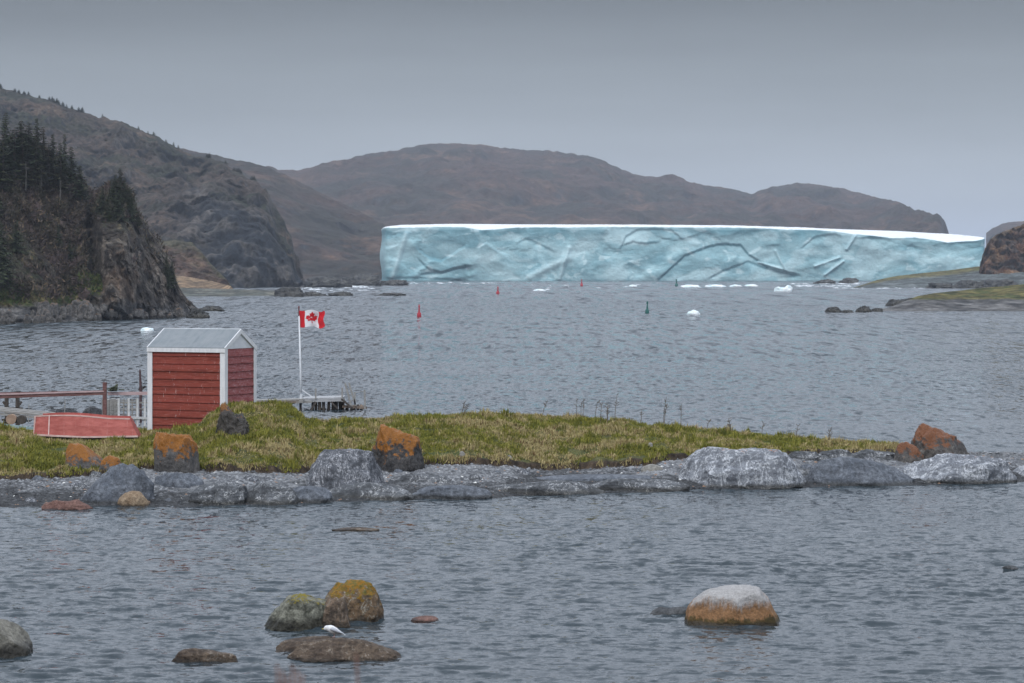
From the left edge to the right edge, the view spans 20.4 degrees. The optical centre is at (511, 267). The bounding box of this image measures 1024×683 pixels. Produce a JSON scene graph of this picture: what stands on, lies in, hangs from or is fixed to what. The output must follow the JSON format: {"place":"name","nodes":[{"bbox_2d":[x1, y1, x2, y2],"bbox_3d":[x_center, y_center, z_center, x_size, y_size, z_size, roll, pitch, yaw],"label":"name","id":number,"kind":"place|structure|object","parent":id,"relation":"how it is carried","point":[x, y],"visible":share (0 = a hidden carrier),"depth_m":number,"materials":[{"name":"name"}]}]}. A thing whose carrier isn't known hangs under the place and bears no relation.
{"place":"outdoors","nodes":[
{"label":"outdoors","id":0,"kind":"place"},
{"bbox_2d":[0,147,196,323],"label":"headland","id":1,"kind":"structure","parent":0,"point":[112,251],"depth_m":334.82,"materials":[{"name":"stone"}]},
{"bbox_2d":[0,144,14,191],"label":"spruce tree","id":2,"kind":"object","parent":1,"relation":"on","point":[7,187],"visible":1,"depth_m":333.85,"materials":[{"name":"green plant"}]},
{"bbox_2d":[0,113,16,171],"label":"spruce tree","id":3,"kind":"object","parent":1,"relation":"on","point":[7,138],"visible":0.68,"depth_m":339.26,"materials":[{"name":"green plant"}]},
{"bbox_2d":[0,141,18,183],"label":"spruce tree","id":4,"kind":"object","parent":1,"relation":"on","point":[8,179],"visible":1,"depth_m":333.84,"materials":[{"name":"green plant"}]},
{"bbox_2d":[3,309,15,323],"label":"shore boulder","id":5,"kind":"object","parent":1,"relation":"on","point":[8,313],"visible":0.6,"depth_m":305.26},
{"bbox_2d":[0,221,20,288],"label":"spruce tree","id":6,"kind":"object","parent":1,"relation":"on","point":[5,268],"visible":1,"depth_m":315.13,"materials":[{"name":"green plant"}]},
{"bbox_2d":[9,220,27,252],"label":"spruce tree","id":7,"kind":"object","parent":1,"relation":"on","point":[15,244],"visible":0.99,"depth_m":324.85,"materials":[{"name":"green plant"}]},
{"bbox_2d":[5,129,33,177],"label":"spruce tree","id":8,"kind":"object","parent":1,"relation":"on","point":[15,163],"visible":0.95,"depth_m":338.76,"materials":[{"name":"green plant"}]},
{"bbox_2d":[7,121,44,165],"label":"spruce tree","id":9,"kind":"object","parent":1,"relation":"on","point":[21,133],"visible":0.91,"depth_m":340.51,"materials":[{"name":"green plant"}]},
{"bbox_2d":[13,139,41,186],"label":"spruce tree","id":10,"kind":"object","parent":1,"relation":"on","point":[22,179],"visible":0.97,"depth_m":338.71,"materials":[{"name":"green plant"}]},
{"bbox_2d":[13,122,43,166],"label":"spruce tree","id":11,"kind":"object","parent":1,"relation":"on","point":[29,135],"visible":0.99,"depth_m":340.75,"materials":[{"name":"green plant"}]},
{"bbox_2d":[28,135,46,182],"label":"spruce tree","id":12,"kind":"object","parent":1,"relation":"on","point":[35,172],"visible":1,"depth_m":340.32,"materials":[{"name":"green plant"}]},
{"bbox_2d":[32,118,46,163],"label":"spruce tree","id":13,"kind":"object","parent":1,"relation":"on","point":[37,133],"visible":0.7,"depth_m":343.75,"materials":[{"name":"green plant"}]},
{"bbox_2d":[37,300,50,312],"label":"shore boulder","id":14,"kind":"object","parent":1,"relation":"on","point":[44,304],"visible":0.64,"depth_m":316.16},
{"bbox_2d":[38,127,52,168],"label":"spruce tree","id":15,"kind":"object","parent":1,"relation":"on","point":[42,152],"visible":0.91,"depth_m":344.02,"materials":[{"name":"green plant"}]},
{"bbox_2d":[0,271,102,304],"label":"green bushes","id":16,"kind":"object","parent":1,"relation":"on","point":[96,281],"visible":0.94,"depth_m":328.91,"materials":[{"name":"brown plant"}]},
{"bbox_2d":[43,142,65,183],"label":"spruce tree","id":17,"kind":"object","parent":1,"relation":"on","point":[48,165],"visible":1,"depth_m":342.89,"materials":[{"name":"green plant"}]},
{"bbox_2d":[49,134,63,172],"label":"spruce tree","id":18,"kind":"object","parent":1,"relation":"on","point":[52,157],"visible":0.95,"depth_m":345.11,"materials":[{"name":"green plant"}]},
{"bbox_2d":[52,152,76,193],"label":"spruce tree","id":19,"kind":"object","parent":1,"relation":"on","point":[60,172],"visible":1,"depth_m":343.85,"materials":[{"name":"green plant"}]},
{"bbox_2d":[60,133,72,175],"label":"spruce tree","id":20,"kind":"object","parent":1,"relation":"on","point":[64,151],"visible":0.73,"depth_m":349.58,"materials":[{"name":"green plant"}]},
{"bbox_2d":[65,148,82,184],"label":"spruce tree","id":21,"kind":"object","parent":1,"relation":"on","point":[71,165],"visible":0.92,"depth_m":349.69,"materials":[{"name":"green plant"}]},
{"bbox_2d":[70,165,96,199],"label":"spruce tree","id":22,"kind":"object","parent":1,"relation":"on","point":[82,192],"visible":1,"depth_m":347.21,"materials":[{"name":"green plant"}]},
{"bbox_2d":[79,302,91,319],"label":"shore boulder","id":23,"kind":"object","parent":1,"relation":"on","point":[84,309],"visible":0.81,"depth_m":322.68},
{"bbox_2d":[0,136,174,303],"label":"brush","id":24,"kind":"object","parent":1,"relation":"on","point":[12,202],"visible":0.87,"depth_m":333.43,"materials":[{"name":"plant"}]},
{"bbox_2d":[94,188,106,213],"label":"spruce tree","id":25,"kind":"object","parent":1,"relation":"on","point":[101,201],"visible":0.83,"depth_m":343.40,"materials":[{"name":"green plant"}]},
{"bbox_2d":[102,198,113,221],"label":"spruce tree","id":26,"kind":"object","parent":1,"relation":"on","point":[108,215],"visible":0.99,"depth_m":338.98,"materials":[{"name":"green plant"}]},
{"bbox_2d":[105,175,129,207],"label":"spruce tree","id":27,"kind":"object","parent":1,"relation":"on","point":[114,187],"visible":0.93,"depth_m":342.91,"materials":[{"name":"green plant"}]},
{"bbox_2d":[110,190,128,220],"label":"spruce tree","id":28,"kind":"object","parent":1,"relation":"on","point":[119,209],"visible":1,"depth_m":340.36,"materials":[{"name":"green plant"}]},
{"bbox_2d":[110,168,129,204],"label":"spruce tree","id":29,"kind":"object","parent":1,"relation":"on","point":[120,179],"visible":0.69,"depth_m":344.41,"materials":[{"name":"green plant"}]},
{"bbox_2d":[126,197,137,221],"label":"spruce tree","id":30,"kind":"object","parent":1,"relation":"on","point":[130,211],"visible":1,"depth_m":343.60,"materials":[{"name":"green plant"}]},
{"bbox_2d":[174,308,185,317],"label":"shore boulder","id":31,"kind":"object","parent":1,"relation":"on","point":[177,311],"visible":0.51,"depth_m":344.36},
{"bbox_2d":[0,88,304,287],"bbox_3d":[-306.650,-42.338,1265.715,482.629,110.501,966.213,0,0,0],"label":"headland","id":32,"kind":"structure","parent":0,"point":[226,220],"depth_m":991.55,"materials":[{"name":"stone"}]},
{"bbox_2d":[159,240,231,286],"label":"brown bluff","id":33,"kind":"structure","parent":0,"point":[190,259],"depth_m":800.72,"materials":[{"name":"stone"}]},
{"bbox_2d":[176,275,232,288],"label":"sand slope","id":34,"kind":"structure","parent":0,"point":[186,282],"depth_m":741.17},
{"bbox_2d":[180,288,274,296],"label":"gravel point","id":35,"kind":"structure","parent":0,"point":[198,292],"depth_m":621.71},
{"bbox_2d":[180,148,384,279],"bbox_3d":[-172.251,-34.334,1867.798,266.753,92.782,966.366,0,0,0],"label":"spur","id":36,"kind":"structure","parent":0,"point":[331,237],"depth_m":1628.84,"materials":[{"name":"stone"}]},
{"bbox_2d":[0,398,902,477],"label":"grass","id":37,"kind":"structure","parent":0,"point":[32,454],"depth_m":83.75,"materials":[{"name":"plant"}]},
{"bbox_2d":[0,280,1023,682],"bbox_3d":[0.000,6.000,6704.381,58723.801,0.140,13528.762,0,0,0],"label":"water","id":38,"kind":"structure","parent":0,"point":[886,584],"depth_m":65.96,"materials":[{"name":"liquid"}]},
{"bbox_2d":[0,619,32,658],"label":"boulder","id":39,"kind":"object","parent":38,"relation":"in","point":[15,641],"visible":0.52,"depth_m":43.99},
{"bbox_2d":[41,499,92,510],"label":"boulder","id":40,"kind":"object","parent":38,"relation":"in","point":[76,504],"visible":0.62,"depth_m":70.52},
{"bbox_2d":[186,308,209,317],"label":"sea rock","id":41,"kind":"object","parent":38,"relation":"in","point":[197,313],"visible":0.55,"depth_m":339.89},
{"bbox_2d":[172,648,237,662],"bbox_3d":[-4.702,6.078,43.492,1.023,0.541,0.493,0,0,0],"label":"boulder","id":42,"kind":"object","parent":38,"relation":"in","point":[193,655],"visible":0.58,"depth_m":43.33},
{"bbox_2d":[199,305,224,310],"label":"sea rock","id":43,"kind":"object","parent":38,"relation":"in","point":[212,308],"visible":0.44,"depth_m":395.98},
{"bbox_2d":[257,398,311,409],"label":"boardwalk","id":44,"kind":"structure","parent":38,"relation":"in","point":[287,400],"depth_m":119.86,"materials":[{"name":"grey wood"}]},
{"bbox_2d":[298,306,312,402],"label":"flagpole","id":45,"kind":"object","parent":44,"relation":"attached to","point":[301,400],"visible":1,"depth_m":119.83,"materials":[{"name":"metal"}]},
{"bbox_2d":[299,310,324,327],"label":"flag","id":46,"kind":"object","parent":45,"relation":"attached to","point":[308,318],"visible":1,"depth_m":119.84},
{"bbox_2d":[274,287,303,295],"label":"sea rock","id":47,"kind":"object","parent":38,"relation":"in","point":[290,291],"visible":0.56,"depth_m":600.39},
{"bbox_2d":[264,593,325,631],"bbox_3d":[-3.584,5.873,47.641,1.218,0.818,0.998,0,0,0],"label":"boulder","id":48,"kind":"object","parent":38,"relation":"in","point":[297,612],"visible":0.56,"depth_m":47.34,"materials":[{"name":"stone"}]},
{"bbox_2d":[276,636,335,651],"bbox_3d":[-3.053,6.010,44.454,1.296,0.514,0.714,0,0,0],"label":"boulder","id":49,"kind":"object","parent":38,"relation":"in","point":[289,645],"visible":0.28,"depth_m":44.38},
{"bbox_2d":[323,625,344,636],"bbox_3d":[-2.793,5.679,44.492,0.371,0.186,0.141,0,0,0],"label":"gull","id":50,"kind":"object","parent":49,"relation":"on","point":[331,629],"visible":1,"depth_m":44.45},
{"bbox_2d":[300,276,351,286],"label":"sea rock","id":51,"kind":"object","parent":38,"relation":"in","point":[320,281],"visible":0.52,"depth_m":879.29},
{"bbox_2d":[302,383,366,409],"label":"wooden wharf","id":52,"kind":"structure","parent":38,"relation":"in","point":[337,401],"depth_m":120.00,"materials":[{"name":"grey wood"}]},
{"bbox_2d":[322,596,349,627],"bbox_3d":[-2.928,5.877,47.498,0.542,0.801,0.349,0,0,0],"label":"boulder","id":53,"kind":"object","parent":38,"relation":"in","point":[335,613],"visible":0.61,"depth_m":47.37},
{"bbox_2d":[327,291,353,295],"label":"sea rock","id":54,"kind":"object","parent":38,"relation":"in","point":[342,293],"visible":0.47,"depth_m":610.88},
{"bbox_2d":[287,637,401,662],"bbox_3d":[-2.584,5.976,43.743,1.769,0.580,0.901,0,0,0],"label":"boulder","id":55,"kind":"object","parent":38,"relation":"in","point":[339,649],"visible":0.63,"depth_m":43.49,"materials":[{"name":"stone"}]},
{"bbox_2d":[325,579,383,622],"bbox_3d":[-2.742,5.783,48.567,1.111,0.943,0.863,0,0,0],"label":"boulder","id":56,"kind":"object","parent":38,"relation":"in","point":[363,600],"visible":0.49,"depth_m":48.29,"materials":[{"name":"stone"}]},
{"bbox_2d":[332,527,379,531],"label":"boulder","id":57,"kind":"object","parent":38,"relation":"in","point":[358,529],"visible":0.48,"depth_m":64.92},
{"bbox_2d":[342,273,379,285],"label":"sea rock","id":58,"kind":"object","parent":38,"relation":"in","point":[370,279],"visible":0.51,"depth_m":974.56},
{"bbox_2d":[377,280,408,285],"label":"sea rock","id":59,"kind":"object","parent":38,"relation":"in","point":[395,283],"visible":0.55,"depth_m":973.63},
{"bbox_2d":[411,616,438,622],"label":"boulder","id":60,"kind":"object","parent":38,"relation":"in","point":[422,619],"visible":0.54,"depth_m":48.29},
{"bbox_2d":[301,282,896,290],"bbox_3d":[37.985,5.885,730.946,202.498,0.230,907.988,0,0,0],"label":"sea foam","id":61,"kind":"object","parent":38,"relation":"on","point":[598,287],"visible":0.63,"depth_m":920.68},
{"bbox_2d":[650,607,686,614],"bbox_3d":[2.724,6.190,49.353,0.738,0.642,0.609,0,0,0],"label":"boulder","id":62,"kind":"object","parent":38,"relation":"in","point":[668,611],"visible":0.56,"depth_m":49.19,"materials":[{"name":"stone"}]},
{"bbox_2d":[380,224,984,280],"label":"iceberg","id":63,"kind":"object","parent":38,"relation":"on","point":[511,252],"visible":0.92,"depth_m":1323.62,"materials":[{"name":"ice"}]},
{"bbox_2d":[684,585,779,625],"bbox_3d":[3.779,5.811,48.173,1.715,0.896,1.378,0,0,0],"label":"boulder","id":64,"kind":"object","parent":38,"relation":"in","point":[731,605],"visible":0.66,"depth_m":47.73,"materials":[{"name":"stone"}]},
{"bbox_2d":[926,282,955,287],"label":"sea rock","id":65,"kind":"object","parent":38,"relation":"in","point":[939,285],"visible":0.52,"depth_m":838.00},
{"bbox_2d":[954,279,985,287],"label":"sea rock","id":66,"kind":"object","parent":38,"relation":"in","point":[967,283],"visible":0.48,"depth_m":838.79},
{"bbox_2d":[0,404,1023,507],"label":"grassy spit","id":67,"kind":"structure","parent":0,"point":[521,463],"depth_m":78.30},
{"bbox_2d":[6,414,16,423],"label":"log end","id":68,"kind":"object","parent":67,"relation":"on","point":[11,418],"visible":0.96,"depth_m":94.50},
{"bbox_2d":[0,407,55,417],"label":"plank ramp","id":69,"kind":"structure","parent":67,"relation":"on","point":[17,411],"depth_m":95.03,"materials":[{"name":"grey wood"}]},
{"bbox_2d":[52,408,77,412],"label":"rubble rock","id":70,"kind":"object","parent":67,"relation":"on","point":[68,410],"visible":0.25,"depth_m":104.17,"materials":[{"name":"stone"}]},
{"bbox_2d":[0,382,146,425],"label":"fishing stage","id":71,"kind":"object","parent":67,"relation":"on","point":[17,396],"visible":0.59,"depth_m":97.95,"materials":[{"name":"red paint"}]},
{"bbox_2d":[65,443,102,469],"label":"boulder","id":72,"kind":"object","parent":67,"relation":"on","point":[83,456],"visible":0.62,"depth_m":77.39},
{"bbox_2d":[33,413,140,437],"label":"rowing boat","id":73,"kind":"object","parent":67,"relation":"on","point":[81,425],"visible":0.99,"depth_m":85.80,"materials":[{"name":"wood"}]},
{"bbox_2d":[82,406,101,414],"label":"rubble rock","id":74,"kind":"object","parent":67,"relation":"on","point":[92,410],"visible":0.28,"depth_m":104.11,"materials":[{"name":"stone"}]},
{"bbox_2d":[102,398,117,415],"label":"wooden box","id":75,"kind":"object","parent":67,"relation":"on","point":[108,406],"visible":0.31,"depth_m":100.00,"materials":[{"name":"grey wood"}]},
{"bbox_2d":[99,455,121,470],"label":"boulder","id":76,"kind":"object","parent":67,"relation":"on","point":[107,462],"visible":0.51,"depth_m":76.92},
{"bbox_2d":[80,463,154,503],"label":"boulder","id":77,"kind":"object","parent":67,"relation":"on","point":[112,484],"visible":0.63,"depth_m":72.15,"materials":[{"name":"grey stone"}]},
{"bbox_2d":[110,399,146,423],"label":"lattice panel","id":78,"kind":"object","parent":67,"relation":"on","point":[123,405],"visible":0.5,"depth_m":98.98,"materials":[{"name":"grey wood"}]},
{"bbox_2d":[115,398,146,425],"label":"picket fence","id":79,"kind":"object","parent":67,"relation":"on","point":[137,408],"visible":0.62,"depth_m":92.98,"materials":[{"name":"white paint"}]},
{"bbox_2d":[117,491,149,505],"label":"boulder","id":80,"kind":"object","parent":67,"relation":"on","point":[133,498],"visible":0.59,"depth_m":71.60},
{"bbox_2d":[138,370,146,422],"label":"winch post","id":81,"kind":"object","parent":67,"relation":"on","point":[141,388],"visible":0.95,"depth_m":98.97,"materials":[{"name":"wood"}]},
{"bbox_2d":[153,432,199,472],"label":"boulder","id":82,"kind":"object","parent":67,"relation":"on","point":[173,452],"visible":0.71,"depth_m":76.46,"materials":[{"name":"stone"}]},
{"bbox_2d":[147,328,256,429],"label":"shed","id":83,"kind":"structure","parent":67,"relation":"on","point":[196,375],"depth_m":88.67,"materials":[{"name":"red wood"}]},
{"bbox_2d":[188,481,246,505],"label":"rock ledge","id":84,"kind":"object","parent":67,"relation":"on","point":[221,492],"visible":0.66,"depth_m":71.95,"materials":[{"name":"stone"}]},
{"bbox_2d":[215,402,248,435],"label":"boulder","id":85,"kind":"object","parent":67,"relation":"on","point":[229,421],"visible":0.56,"depth_m":81.46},
{"bbox_2d":[245,481,297,505],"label":"rock ledge","id":86,"kind":"object","parent":67,"relation":"on","point":[266,493],"visible":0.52,"depth_m":72.21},
{"bbox_2d":[293,486,332,503],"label":"rock ledge","id":87,"kind":"object","parent":67,"relation":"on","point":[312,494],"visible":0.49,"depth_m":72.71,"materials":[{"name":"grey stone"}]},
{"bbox_2d":[306,448,384,489],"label":"boulder","id":88,"kind":"object","parent":67,"relation":"on","point":[331,469],"visible":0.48,"depth_m":75.07,"materials":[{"name":"stone"}]},
{"bbox_2d":[329,482,414,500],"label":"rock ledge","id":89,"kind":"object","parent":67,"relation":"on","point":[377,491],"visible":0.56,"depth_m":73.59,"materials":[{"name":"stone"}]},
{"bbox_2d":[371,424,424,471],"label":"boulder","id":90,"kind":"object","parent":67,"relation":"on","point":[393,449],"visible":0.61,"depth_m":78.55,"materials":[{"name":"stone"}]},
{"bbox_2d":[412,485,492,499],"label":"rock ledge","id":91,"kind":"object","parent":67,"relation":"on","point":[460,492],"visible":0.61,"depth_m":73.78,"materials":[{"name":"grey stone"}]},
{"bbox_2d":[0,451,1023,506],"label":"pebbles","id":92,"kind":"object","parent":67,"relation":"on","point":[451,482],"visible":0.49,"depth_m":76.52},
{"bbox_2d":[155,473,203,487],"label":"rock ledge","id":93,"kind":"object","parent":92,"relation":"on","point":[181,480],"visible":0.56,"depth_m":74.29,"materials":[{"name":"grey stone"}]},
{"bbox_2d":[388,473,449,483],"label":"rock ledge","id":94,"kind":"object","parent":92,"relation":"on","point":[427,477],"visible":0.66,"depth_m":76.22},
{"bbox_2d":[488,480,605,495],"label":"rock ledge","id":95,"kind":"object","parent":67,"relation":"on","point":[559,487],"visible":0.49,"depth_m":75.31,"materials":[{"name":"stone"}]},
{"bbox_2d":[536,474,652,481],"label":"rock ledge","id":96,"kind":"object","parent":67,"relation":"on","point":[589,477],"visible":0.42,"depth_m":78.61,"materials":[{"name":"grey stone"}]},
{"bbox_2d":[591,478,689,491],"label":"rock ledge","id":97,"kind":"object","parent":67,"relation":"on","point":[644,485],"visible":0.63,"depth_m":76.23,"materials":[{"name":"stone"}]},
{"bbox_2d":[641,464,662,471],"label":"white stone","id":98,"kind":"object","parent":67,"relation":"on","point":[650,467],"visible":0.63,"depth_m":79.95,"materials":[{"name":"stone"}]},
{"bbox_2d":[679,446,806,489],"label":"rock outcrop","id":99,"kind":"object","parent":67,"relation":"on","point":[748,468],"visible":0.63,"depth_m":77.53,"materials":[{"name":"stone"}]},
{"bbox_2d":[788,451,821,460],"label":"slate slab","id":100,"kind":"structure","parent":67,"relation":"on","point":[807,455],"depth_m":82.14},
{"bbox_2d":[818,449,854,458],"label":"slate slab","id":101,"kind":"structure","parent":67,"relation":"on","point":[835,453],"depth_m":82.58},
{"bbox_2d":[804,457,914,485],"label":"rock ledge","id":102,"kind":"object","parent":67,"relation":"on","point":[845,471],"visible":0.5,"depth_m":78.41,"materials":[{"name":"grey stone"}]},
{"bbox_2d":[854,449,894,459],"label":"slate slab","id":103,"kind":"structure","parent":67,"relation":"on","point":[885,455],"depth_m":82.42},
{"bbox_2d":[894,441,923,462],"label":"boulder","id":104,"kind":"object","parent":67,"relation":"on","point":[906,451],"visible":0.65,"depth_m":81.86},
{"bbox_2d":[911,423,970,458],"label":"boulder","id":105,"kind":"object","parent":67,"relation":"on","point":[927,441],"visible":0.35,"depth_m":82.38,"materials":[{"name":"stone"}]},
{"bbox_2d":[898,453,1016,483],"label":"rock ledge","id":106,"kind":"object","parent":67,"relation":"on","point":[949,468],"visible":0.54,"depth_m":79.21,"materials":[{"name":"stone"}]},
{"bbox_2d":[0,0,1023,247],"label":"sky","id":107,"kind":"structure","parent":0,"point":[916,104],"materials":[{"name":"grey"}]},
{"bbox_2d":[265,143,948,233],"bbox_3d":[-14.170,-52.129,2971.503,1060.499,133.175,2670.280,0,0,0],"label":"hill","id":108,"kind":"structure","parent":0,"point":[449,183],"depth_m":2333.98,"materials":[{"name":"stone"}]},
{"bbox_2d":[853,266,1023,287],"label":"shore","id":109,"kind":"structure","parent":0,"point":[923,280],"depth_m":909.16,"materials":[{"name":"stone"}]},
{"bbox_2d":[981,279,1018,287],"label":"sea rock","id":110,"kind":"object","parent":109,"relation":"on","point":[996,283],"visible":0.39,"depth_m":858.07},
{"bbox_2d":[978,224,1023,274],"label":"outcrop","id":111,"kind":"object","parent":109,"relation":"on","point":[1003,252],"visible":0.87,"depth_m":937.25,"materials":[{"name":"stone"}]},
{"bbox_2d":[882,284,1023,310],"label":"shore","id":112,"kind":"structure","parent":0,"point":[1006,298],"depth_m":409.95,"materials":[{"name":"plant"}]},
{"bbox_2d":[986,221,1023,244],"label":"island","id":113,"kind":"structure","parent":0,"point":[994,231],"depth_m":3024.99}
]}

